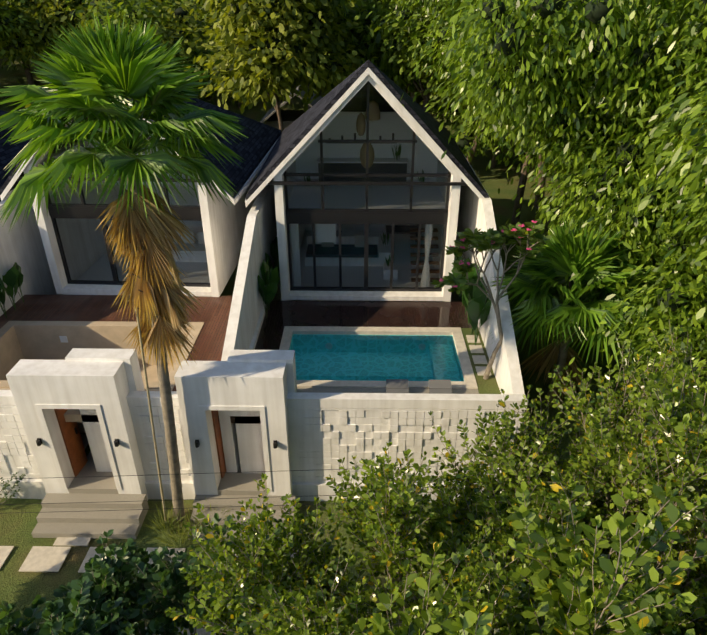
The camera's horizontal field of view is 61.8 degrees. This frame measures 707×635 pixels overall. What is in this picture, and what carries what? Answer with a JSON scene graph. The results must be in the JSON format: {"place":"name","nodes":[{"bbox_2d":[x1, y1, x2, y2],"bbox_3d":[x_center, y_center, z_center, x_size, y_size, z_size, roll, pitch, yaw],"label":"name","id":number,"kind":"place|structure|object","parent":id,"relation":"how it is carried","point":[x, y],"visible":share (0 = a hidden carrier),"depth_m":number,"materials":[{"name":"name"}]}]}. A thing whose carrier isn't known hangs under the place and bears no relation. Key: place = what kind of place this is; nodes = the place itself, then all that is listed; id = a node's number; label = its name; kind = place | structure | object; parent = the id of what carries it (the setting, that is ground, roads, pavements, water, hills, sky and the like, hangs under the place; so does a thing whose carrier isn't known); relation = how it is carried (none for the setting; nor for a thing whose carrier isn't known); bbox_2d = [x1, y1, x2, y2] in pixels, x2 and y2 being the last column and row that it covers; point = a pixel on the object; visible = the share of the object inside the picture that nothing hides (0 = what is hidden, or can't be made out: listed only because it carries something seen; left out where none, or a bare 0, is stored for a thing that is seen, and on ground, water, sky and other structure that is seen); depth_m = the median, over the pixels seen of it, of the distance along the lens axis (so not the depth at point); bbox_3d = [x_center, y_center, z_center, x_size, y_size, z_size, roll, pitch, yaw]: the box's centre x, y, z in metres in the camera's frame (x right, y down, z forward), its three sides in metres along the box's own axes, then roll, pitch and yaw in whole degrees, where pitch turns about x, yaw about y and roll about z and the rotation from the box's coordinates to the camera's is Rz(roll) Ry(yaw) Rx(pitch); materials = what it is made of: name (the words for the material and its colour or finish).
{"place":"outdoors","nodes":[
{"label":"outdoors","id":0,"kind":"place"},
{"bbox_2d":[0,262,23,318],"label":"plants","id":1,"kind":"object","parent":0,"point":[12,277],"depth_m":20.54,"materials":[{"name":"green plant"}]},
{"bbox_2d":[0,16,23,54],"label":"tree foliage","id":2,"kind":"object","parent":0,"point":[6,20],"visible":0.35,"depth_m":46.51,"materials":[{"name":"green plant"}]},
{"bbox_2d":[0,110,38,201],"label":"villa roof","id":3,"kind":"structure","parent":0,"point":[8,152],"depth_m":22.94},
{"bbox_2d":[21,51,52,84],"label":"forest tree","id":4,"kind":"object","parent":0,"point":[29,77],"depth_m":55.51,"materials":[{"name":"plant"}]},
{"bbox_2d":[11,2,78,45],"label":"tree foliage","id":5,"kind":"object","parent":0,"point":[59,15],"visible":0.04,"depth_m":46.32,"materials":[{"name":"green plant"}]},
{"bbox_2d":[80,433,87,448],"bbox_3d":[-8.427,3.837,17.980,0.700,0.040,0.900,0,29,1],"label":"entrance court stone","id":6,"kind":"object","parent":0,"point":[84,439],"visible":0.14,"depth_m":18.12,"materials":[{"name":"black stone"}]},
{"bbox_2d":[63,227,212,296],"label":"floor","id":7,"kind":"structure","parent":0,"point":[106,273],"depth_m":23.94,"materials":[{"name":"stone"}]},
{"bbox_2d":[0,119,277,296],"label":"house wall","id":8,"kind":"structure","parent":7,"relation":"on","point":[223,223],"depth_m":22.35,"materials":[{"name":"white paint"}]},
{"bbox_2d":[17,127,209,286],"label":"villa mullions","id":9,"kind":"object","parent":8,"relation":"in","point":[83,210],"visible":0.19,"depth_m":21.07,"materials":[{"name":"black metal"}]},
{"bbox_2d":[42,115,207,280],"bbox_3d":[-8.067,-4.476,20.683,5.640,7.380,0.001,1,29,2],"label":"window glass","id":10,"kind":"object","parent":8,"relation":"in","point":[113,243],"depth_m":21.63,"materials":[{"name":"glass"}]},
{"bbox_2d":[0,95,280,198],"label":"roof","id":11,"kind":"structure","parent":8,"relation":"on","point":[254,148],"depth_m":22.98,"materials":[{"name":"black tile"}]},
{"bbox_2d":[162,231,205,253],"bbox_3d":[-7.259,-3.209,25.020,3.200,0.599,1.130,1,29,2],"label":"villa fabric","id":12,"kind":"object","parent":7,"relation":"on","point":[198,246],"depth_m":25.12,"materials":[{"name":"grey fabric"}]},
{"bbox_2d":[100,7,187,50],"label":"tree foliage","id":13,"kind":"object","parent":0,"point":[180,11],"visible":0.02,"depth_m":40.37,"materials":[{"name":"green plant"}]},
{"bbox_2d":[90,120,202,226],"bbox_3d":[-7.756,-6.691,26.650,5.720,5.830,5.200,1,29,2],"label":"villa interior","id":14,"kind":"object","parent":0,"point":[186,194],"depth_m":27.62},
{"bbox_2d":[90,0,213,79],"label":"tree foliage","id":15,"kind":"object","parent":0,"point":[114,26],"visible":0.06,"depth_m":40.25,"materials":[{"name":"green plant"}]},
{"bbox_2d":[0,461,613,513],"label":"power cables","id":16,"kind":"object","parent":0,"point":[199,499],"visible":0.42,"depth_m":10.86,"materials":[{"name":"black plastic"}]},
{"bbox_2d":[0,0,706,630],"bbox_3d":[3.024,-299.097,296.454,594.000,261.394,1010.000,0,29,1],"label":"ground","id":17,"kind":"structure","parent":0,"point":[18,590],"depth_m":18.38,"materials":[{"name":"green plant"}]},
{"bbox_2d":[0,472,25,503],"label":"shrub","id":18,"kind":"object","parent":17,"relation":"on","point":[7,485],"depth_m":16.23,"materials":[{"name":"plant"}]},
{"bbox_2d":[0,0,40,61],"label":"forest tree","id":19,"kind":"object","parent":17,"relation":"on","point":[26,6],"depth_m":46.96,"materials":[{"name":"green plant"}]},
{"bbox_2d":[0,0,41,82],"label":"forest tree","id":20,"kind":"object","parent":17,"relation":"on","point":[12,25],"depth_m":45.28,"materials":[{"name":"green plant"}]},
{"bbox_2d":[0,0,91,68],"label":"forest tree","id":21,"kind":"object","parent":17,"relation":"on","point":[35,12],"depth_m":46.16,"materials":[{"name":"green plant"}]},
{"bbox_2d":[17,0,90,53],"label":"forest tree","id":22,"kind":"object","parent":17,"relation":"on","point":[70,5],"depth_m":47.11,"materials":[{"name":"green plant"}]},
{"bbox_2d":[0,568,120,634],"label":"shrub","id":23,"kind":"object","parent":17,"relation":"on","point":[84,622],"depth_m":8.97,"materials":[{"name":"green plant"}]},
{"bbox_2d":[6,348,147,500],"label":"gate block","id":24,"kind":"structure","parent":17,"relation":"on","point":[101,384],"depth_m":15.18,"materials":[{"name":"white concrete"}]},
{"bbox_2d":[54,409,87,475],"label":"gate doors","id":25,"kind":"structure","parent":24,"relation":"attached to","point":[73,442],"depth_m":16.45,"materials":[{"name":"brown wood"}]},
{"bbox_2d":[36,428,119,446],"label":"gate lamps","id":26,"kind":"object","parent":24,"relation":"attached to","point":[39,442],"visible":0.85,"depth_m":15.42,"materials":[{"name":"black metal"}]},
{"bbox_2d":[85,443,89,455],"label":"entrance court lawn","id":27,"kind":"structure","parent":17,"relation":"on","point":[87,449],"depth_m":17.78,"materials":[{"name":"green plant"}]},
{"bbox_2d":[31,450,148,538],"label":"gate steps","id":28,"kind":"structure","parent":17,"relation":"on","point":[125,520],"depth_m":16.09,"materials":[{"name":"beige stone"}]},
{"bbox_2d":[0,295,232,422],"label":"deck","id":29,"kind":"structure","parent":17,"relation":"on","point":[213,314],"depth_m":20.89,"materials":[{"name":"brown wood"}]},
{"bbox_2d":[0,321,203,432],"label":"empty pool shell","id":30,"kind":"object","parent":29,"relation":"on","point":[19,340],"visible":0.33,"depth_m":20.21},
{"bbox_2d":[59,336,67,342],"bbox_3d":[-9.956,0.749,20.313,0.240,0.240,0.031,0,29,1],"label":"empty pool light","id":31,"kind":"object","parent":30,"relation":"in","point":[63,339],"visible":0.93,"depth_m":20.30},
{"bbox_2d":[0,497,238,634],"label":"ornamental grass","id":32,"kind":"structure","parent":17,"relation":"on","point":[182,529],"depth_m":15.65,"materials":[{"name":"green plant"}]},
{"bbox_2d":[25,0,220,107],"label":"forest tree","id":33,"kind":"object","parent":17,"relation":"on","point":[183,26],"depth_m":39.67,"materials":[{"name":"green plant"}]},
{"bbox_2d":[0,12,247,520],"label":"tall palm","id":34,"kind":"object","parent":17,"relation":"on","point":[99,72],"depth_m":10.48,"materials":[{"name":"green plant"}]},
{"bbox_2d":[59,97,182,157],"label":"tall palm petioles","id":35,"kind":"object","parent":34,"relation":"attached to","point":[134,148],"visible":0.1,"depth_m":11.36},
{"bbox_2d":[123,174,160,308],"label":"palm leaf bases","id":36,"kind":"object","parent":34,"relation":"attached to","point":[130,206],"visible":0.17,"depth_m":12.00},
{"bbox_2d":[94,182,203,373],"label":"dead palm fronds","id":37,"kind":"object","parent":34,"relation":"attached to","point":[162,294],"visible":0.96,"depth_m":12.66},
{"bbox_2d":[83,0,204,28],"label":"forest tree","id":38,"kind":"object","parent":17,"relation":"on","point":[86,5],"visible":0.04,"depth_m":46.63,"materials":[{"name":"green plant"}]},
{"bbox_2d":[55,0,236,105],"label":"forest tree","id":39,"kind":"object","parent":17,"relation":"on","point":[121,8],"depth_m":39.25,"materials":[{"name":"green plant"}]},
{"bbox_2d":[0,537,296,572],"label":"stepping stones","id":40,"kind":"object","parent":17,"relation":"on","point":[45,558],"visible":0.35,"depth_m":15.22,"materials":[{"name":"beige stone"}]},
{"bbox_2d":[135,307,166,520],"bbox_3d":[-4.987,2.674,14.674,0.414,6.603,0.069,-3,29,-6],"label":"bamboo pole","id":41,"kind":"object","parent":17,"relation":"on","point":[150,408],"visible":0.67,"depth_m":14.44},
{"bbox_2d":[53,513,287,634],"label":"shrub","id":42,"kind":"object","parent":17,"relation":"on","point":[140,595],"depth_m":9.86,"materials":[{"name":"green plant"}]},
{"bbox_2d":[14,625,340,634],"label":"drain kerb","id":43,"kind":"structure","parent":17,"relation":"on","point":[201,631],"depth_m":13.38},
{"bbox_2d":[149,0,243,107],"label":"forest tree","id":44,"kind":"object","parent":17,"relation":"on","point":[194,1],"depth_m":46.63,"materials":[{"name":"green plant"}]},
{"bbox_2d":[174,350,296,495],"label":"gate block","id":45,"kind":"structure","parent":17,"relation":"on","point":[260,383],"depth_m":15.08,"materials":[{"name":"white concrete"}]},
{"bbox_2d":[211,410,225,477],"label":"gate doors","id":46,"kind":"structure","parent":45,"relation":"attached to","point":[219,442],"depth_m":16.16,"materials":[{"name":"brown wood"}]},
{"bbox_2d":[195,440,277,448],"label":"gate lamps","id":47,"kind":"object","parent":45,"relation":"attached to","point":[197,444],"visible":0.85,"depth_m":15.35,"materials":[{"name":"black metal"}]},
{"bbox_2d":[188,464,295,539],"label":"gate steps","id":48,"kind":"structure","parent":17,"relation":"on","point":[237,487],"depth_m":16.18,"materials":[{"name":"beige stone"}]},
{"bbox_2d":[0,154,526,501],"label":"boundary walls","id":49,"kind":"structure","parent":17,"relation":"on","point":[22,246],"depth_m":16.85,"materials":[{"name":"white paint"}]},
{"bbox_2d":[0,405,39,475],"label":"relief panel","id":50,"kind":"object","parent":49,"relation":"attached to","point":[13,439],"visible":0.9,"depth_m":16.13,"materials":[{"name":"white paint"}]},
{"bbox_2d":[135,406,191,476],"bbox_3d":[-5.124,3.401,16.002,1.170,2.460,0.044,0,29,1],"label":"relief panel","id":51,"kind":"object","parent":49,"relation":"attached to","point":[145,419],"visible":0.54,"depth_m":15.93,"materials":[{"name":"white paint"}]},
{"bbox_2d":[293,408,521,480],"bbox_3d":[1.401,3.447,15.920,5.920,2.460,0.044,0,29,1],"label":"relief panel","id":52,"kind":"object","parent":49,"relation":"attached to","point":[339,428],"visible":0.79,"depth_m":15.77,"materials":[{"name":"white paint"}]},
{"bbox_2d":[183,0,377,132],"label":"forest tree","id":53,"kind":"object","parent":17,"relation":"on","point":[252,27],"depth_m":31.70,"materials":[{"name":"green plant"}]},
{"bbox_2d":[213,0,348,108],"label":"forest tree","id":54,"kind":"object","parent":17,"relation":"on","point":[325,49],"depth_m":47.07,"materials":[{"name":"green plant"}]},
{"bbox_2d":[225,0,347,81],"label":"tree foliage","id":55,"kind":"object","parent":54,"relation":"attached to","point":[268,46],"visible":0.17,"depth_m":31.91,"materials":[{"name":"green plant"}]},
{"bbox_2d":[266,110,304,128],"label":"hut walls","id":56,"kind":"structure","parent":17,"relation":"on","point":[289,117],"depth_m":42.83,"materials":[{"name":"grey"}]},
{"bbox_2d":[260,86,322,122],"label":"hut roof","id":57,"kind":"structure","parent":56,"relation":"on","point":[270,112],"depth_m":41.96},
{"bbox_2d":[230,300,477,423],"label":"deck","id":58,"kind":"structure","parent":17,"relation":"on","point":[281,315],"depth_m":20.70,"materials":[{"name":"brown wood"}]},
{"bbox_2d":[257,237,279,317],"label":"divider plants","id":59,"kind":"object","parent":58,"relation":"on","point":[270,274],"depth_m":20.51,"materials":[{"name":"green plant"}]},
{"bbox_2d":[290,334,463,380],"bbox_3d":[0.614,1.772,18.829,5.470,1.150,2.970,0,29,1],"label":"pool shell","id":60,"kind":"object","parent":58,"relation":"in","point":[400,369],"visible":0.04,"depth_m":19.70},
{"bbox_2d":[326,343,425,349],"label":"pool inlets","id":61,"kind":"object","parent":60,"relation":"attached to","point":[422,347],"depth_m":19.99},
{"bbox_2d":[279,326,477,388],"bbox_3d":[0.614,1.210,18.517,5.950,0.135,3.450,0,29,1],"label":"pool coping","id":62,"kind":"object","parent":58,"relation":"on","point":[469,382],"visible":0.69,"depth_m":19.21,"materials":[{"name":"beige stone"}]},
{"bbox_2d":[297,387,478,393],"bbox_3d":[0.579,2.458,16.466,5.950,0.240,1.350,0,29,1],"label":"pool edge","id":63,"kind":"object","parent":58,"relation":"on","point":[369,390],"visible":0.14,"depth_m":16.89,"materials":[{"name":"grey stone"}]},
{"bbox_2d":[386,379,452,393],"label":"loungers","id":64,"kind":"object","parent":63,"relation":"on","point":[401,386],"visible":0.52,"depth_m":16.55,"materials":[{"name":"grey"}]},
{"bbox_2d":[461,328,500,393],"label":"garden lawn","id":65,"kind":"structure","parent":58,"relation":"on","point":[489,385],"depth_m":17.65,"materials":[{"name":"green plant"}]},
{"bbox_2d":[466,335,490,375],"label":"stepping stones","id":66,"kind":"object","parent":65,"relation":"on","point":[479,359],"visible":0.79,"depth_m":18.37,"materials":[{"name":"beige stone"}]},
{"bbox_2d":[289,0,450,104],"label":"forest tree","id":67,"kind":"object","parent":17,"relation":"on","point":[343,4],"depth_m":35.07,"materials":[{"name":"green plant"}]},
{"bbox_2d":[317,0,417,80],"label":"tree foliage","id":68,"kind":"object","parent":67,"relation":"attached to","point":[365,45],"depth_m":35.19,"materials":[{"name":"green plant"}]},
{"bbox_2d":[148,429,654,634],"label":"bush","id":69,"kind":"object","parent":17,"relation":"on","point":[318,571],"depth_m":8.95,"materials":[{"name":"green plant"}]},
{"bbox_2d":[342,0,511,161],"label":"forest tree","id":70,"kind":"object","parent":17,"relation":"on","point":[384,32],"depth_m":33.93,"materials":[{"name":"green plant"}]},
{"bbox_2d":[359,3,482,148],"bbox_3d":[5.409,-16.055,36.854,10.246,9.192,10.140,0,29,1],"label":"tree foliage","id":71,"kind":"object","parent":70,"relation":"attached to","point":[460,143],"visible":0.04,"depth_m":35.10,"materials":[{"name":"green plant"}]},
{"bbox_2d":[368,0,487,164],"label":"tree","id":72,"kind":"object","parent":17,"relation":"on","point":[429,16],"depth_m":30.48,"materials":[{"name":"green plant"}]},
{"bbox_2d":[422,0,473,88],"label":"tree foliage","id":73,"kind":"object","parent":72,"relation":"attached to","point":[443,32],"depth_m":29.85,"materials":[{"name":"green plant"}]},
{"bbox_2d":[421,76,483,133],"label":"forest tree","id":74,"kind":"object","parent":17,"relation":"on","point":[432,104],"depth_m":47.21,"materials":[{"name":"green plant"}]},
{"bbox_2d":[413,10,505,167],"bbox_3d":[9.831,-16.072,35.207,16.407,15.108,14.670,0,29,1],"label":"forest tree","id":75,"kind":"object","parent":17,"relation":"on","point":[440,102],"depth_m":36.19,"materials":[{"name":"green plant"}]},
{"bbox_2d":[422,0,547,207],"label":"tree","id":76,"kind":"object","parent":17,"relation":"on","point":[537,198],"depth_m":31.35,"materials":[{"name":"green plant"}]},
{"bbox_2d":[412,0,612,224],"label":"tree","id":77,"kind":"object","parent":17,"relation":"on","point":[488,116],"depth_m":26.26,"materials":[{"name":"green plant"}]},
{"bbox_2d":[352,470,706,634],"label":"bush","id":78,"kind":"object","parent":17,"relation":"on","point":[561,565],"depth_m":5.48,"materials":[{"name":"green plant"}]},
{"bbox_2d":[396,0,706,287],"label":"tree","id":79,"kind":"object","parent":17,"relation":"on","point":[570,19],"depth_m":16.05,"materials":[{"name":"green plant"}]},
{"bbox_2d":[428,327,706,634],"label":"bush","id":80,"kind":"object","parent":17,"relation":"on","point":[610,469],"depth_m":9.81,"materials":[{"name":"green plant"}]},
{"bbox_2d":[478,218,658,402],"bbox_3d":[6.645,-0.044,17.846,5.626,6.106,5.653,0,29,1],"label":"palm tree","id":81,"kind":"object","parent":17,"relation":"on","point":[534,307],"depth_m":16.42,"materials":[{"name":"green plant"}]},
{"bbox_2d":[520,340,586,406],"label":"small palm dry fronds","id":82,"kind":"object","parent":81,"relation":"attached to","point":[548,361],"visible":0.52,"depth_m":18.56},
{"bbox_2d":[553,276,602,307],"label":"palm petioles","id":83,"kind":"object","parent":81,"relation":"attached to","point":[571,303],"visible":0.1,"depth_m":17.32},
{"bbox_2d":[466,65,706,302],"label":"tree","id":84,"kind":"object","parent":17,"relation":"on","point":[581,211],"depth_m":17.36,"materials":[{"name":"green plant"}]},
{"bbox_2d":[558,20,706,415],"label":"tree","id":85,"kind":"object","parent":17,"relation":"on","point":[690,287],"visible":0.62,"depth_m":14.05,"materials":[{"name":"green plant"}]},
{"bbox_2d":[572,0,703,286],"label":"tree","id":86,"kind":"object","parent":17,"relation":"on","point":[651,115],"depth_m":16.79,"materials":[{"name":"green plant"}]},
{"bbox_2d":[576,314,706,591],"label":"tree","id":87,"kind":"object","parent":17,"relation":"on","point":[702,364],"depth_m":11.08,"materials":[{"name":"green plant"}]},
{"bbox_2d":[596,0,706,290],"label":"tree","id":88,"kind":"object","parent":17,"relation":"on","point":[655,41],"visible":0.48,"depth_m":14.52,"materials":[{"name":"green plant"}]},
{"bbox_2d":[637,330,706,634],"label":"tree","id":89,"kind":"object","parent":17,"relation":"on","point":[695,417],"depth_m":8.22,"materials":[{"name":"green plant"}]},
{"bbox_2d":[653,241,702,351],"bbox_3d":[14.880,1.156,14.175,13.834,11.810,12.702,0,29,1],"label":"tree","id":90,"kind":"object","parent":17,"relation":"on","point":[681,283],"depth_m":16.71,"materials":[{"name":"green plant"}]},
{"bbox_2d":[288,230,443,301],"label":"floor","id":91,"kind":"structure","parent":0,"point":[405,274],"depth_m":23.94,"materials":[{"name":"stone"}]},
{"bbox_2d":[245,67,483,301],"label":"house wall","id":92,"kind":"structure","parent":91,"relation":"on","point":[445,163],"depth_m":21.00,"materials":[{"name":"white paint"}]},
{"bbox_2d":[306,244,377,257],"bbox_3d":[-0.469,-2.794,24.766,2.950,0.120,1.130,0,29,1],"label":"kitchen cabinet","id":93,"kind":"object","parent":92,"relation":"on","point":[358,252],"depth_m":24.55,"materials":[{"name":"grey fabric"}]},
{"bbox_2d":[322,235,363,246],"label":"villa cushions","id":94,"kind":"object","parent":93,"relation":"on","point":[359,240],"depth_m":24.93,"materials":[{"name":"grey fabric"}]},
{"bbox_2d":[291,224,432,286],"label":"curtains","id":95,"kind":"object","parent":92,"relation":"attached to","point":[323,235],"depth_m":21.61,"materials":[{"name":"white fabric"}]},
{"bbox_2d":[303,144,424,265],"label":"snake plants","id":96,"kind":"object","parent":92,"relation":"on","point":[397,155],"depth_m":23.28,"materials":[{"name":"green plant"}]},
{"bbox_2d":[288,85,445,287],"bbox_3d":[0.460,-4.247,20.270,5.640,7.380,0.001,0,29,1],"label":"window glass","id":97,"kind":"object","parent":92,"relation":"in","point":[358,204],"depth_m":20.42,"materials":[{"name":"clear glass"}]},
{"bbox_2d":[267,81,467,291],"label":"villa mullions","id":98,"kind":"object","parent":92,"relation":"attached to","point":[366,217],"visible":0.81,"depth_m":20.54,"materials":[{"name":"black metal"}]},
{"bbox_2d":[246,60,488,200],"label":"roof","id":99,"kind":"structure","parent":92,"relation":"on","point":[294,134],"depth_m":19.88,"materials":[{"name":"grey tile"}]},
{"bbox_2d":[356,101,379,167],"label":"villa pendants","id":100,"kind":"object","parent":92,"relation":"attached to","point":[361,118],"depth_m":20.24,"materials":[{"name":"wicker"}]},
{"bbox_2d":[410,228,439,281],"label":"villa stairs","id":101,"kind":"structure","parent":91,"relation":"on","point":[423,254],"depth_m":23.02,"materials":[{"name":"grey"}]},
{"bbox_2d":[288,112,445,230],"bbox_3d":[0.526,-5.627,24.729,5.720,5.830,8.660,0,29,1],"label":"villa interior","id":102,"kind":"object","parent":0,"point":[354,193],"depth_m":23.22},
{"bbox_2d":[318,133,418,243],"bbox_3d":[0.774,-5.232,24.807,4.300,5.055,1.900,0,29,1],"label":"furniture","id":103,"kind":"object","parent":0,"point":[347,167],"depth_m":23.42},
{"bbox_2d":[291,335,463,380],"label":"pool water","id":104,"kind":"structure","parent":0,"point":[370,358],"depth_m":18.74,"materials":[{"name":"blue liquid"}]},
{"bbox_2d":[452,246,491,345],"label":"plants","id":105,"kind":"object","parent":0,"point":[475,306],"depth_m":18.57,"materials":[{"name":"green plant"}]},
{"bbox_2d":[430,218,551,379],"bbox_3d":[3.570,-0.519,16.808,3.879,4.641,2.449,-12,31,-21],"label":"frangipani","id":106,"kind":"object","parent":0,"point":[482,241],"depth_m":15.84,"materials":[{"name":"green plant"}]},
{"bbox_2d":[558,302,575,343],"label":"palm leaf bases","id":107,"kind":"object","parent":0,"point":[573,335],"visible":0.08,"depth_m":17.95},
{"bbox_2d":[473,0,706,138],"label":"tree foliage","id":108,"kind":"object","parent":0,"point":[597,13],"visible":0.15,"depth_m":15.60,"materials":[{"name":"green plant"}]},
{"bbox_2d":[552,106,705,263],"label":"tree","id":109,"kind":"object","parent":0,"point":[629,150],"visible":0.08,"depth_m":17.77,"materials":[{"name":"green plant"}]},
{"bbox_2d":[657,132,706,376],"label":"tree foliage","id":110,"kind":"object","parent":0,"point":[673,306],"visible":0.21,"depth_m":14.77,"materials":[{"name":"green plant"}]}
]}

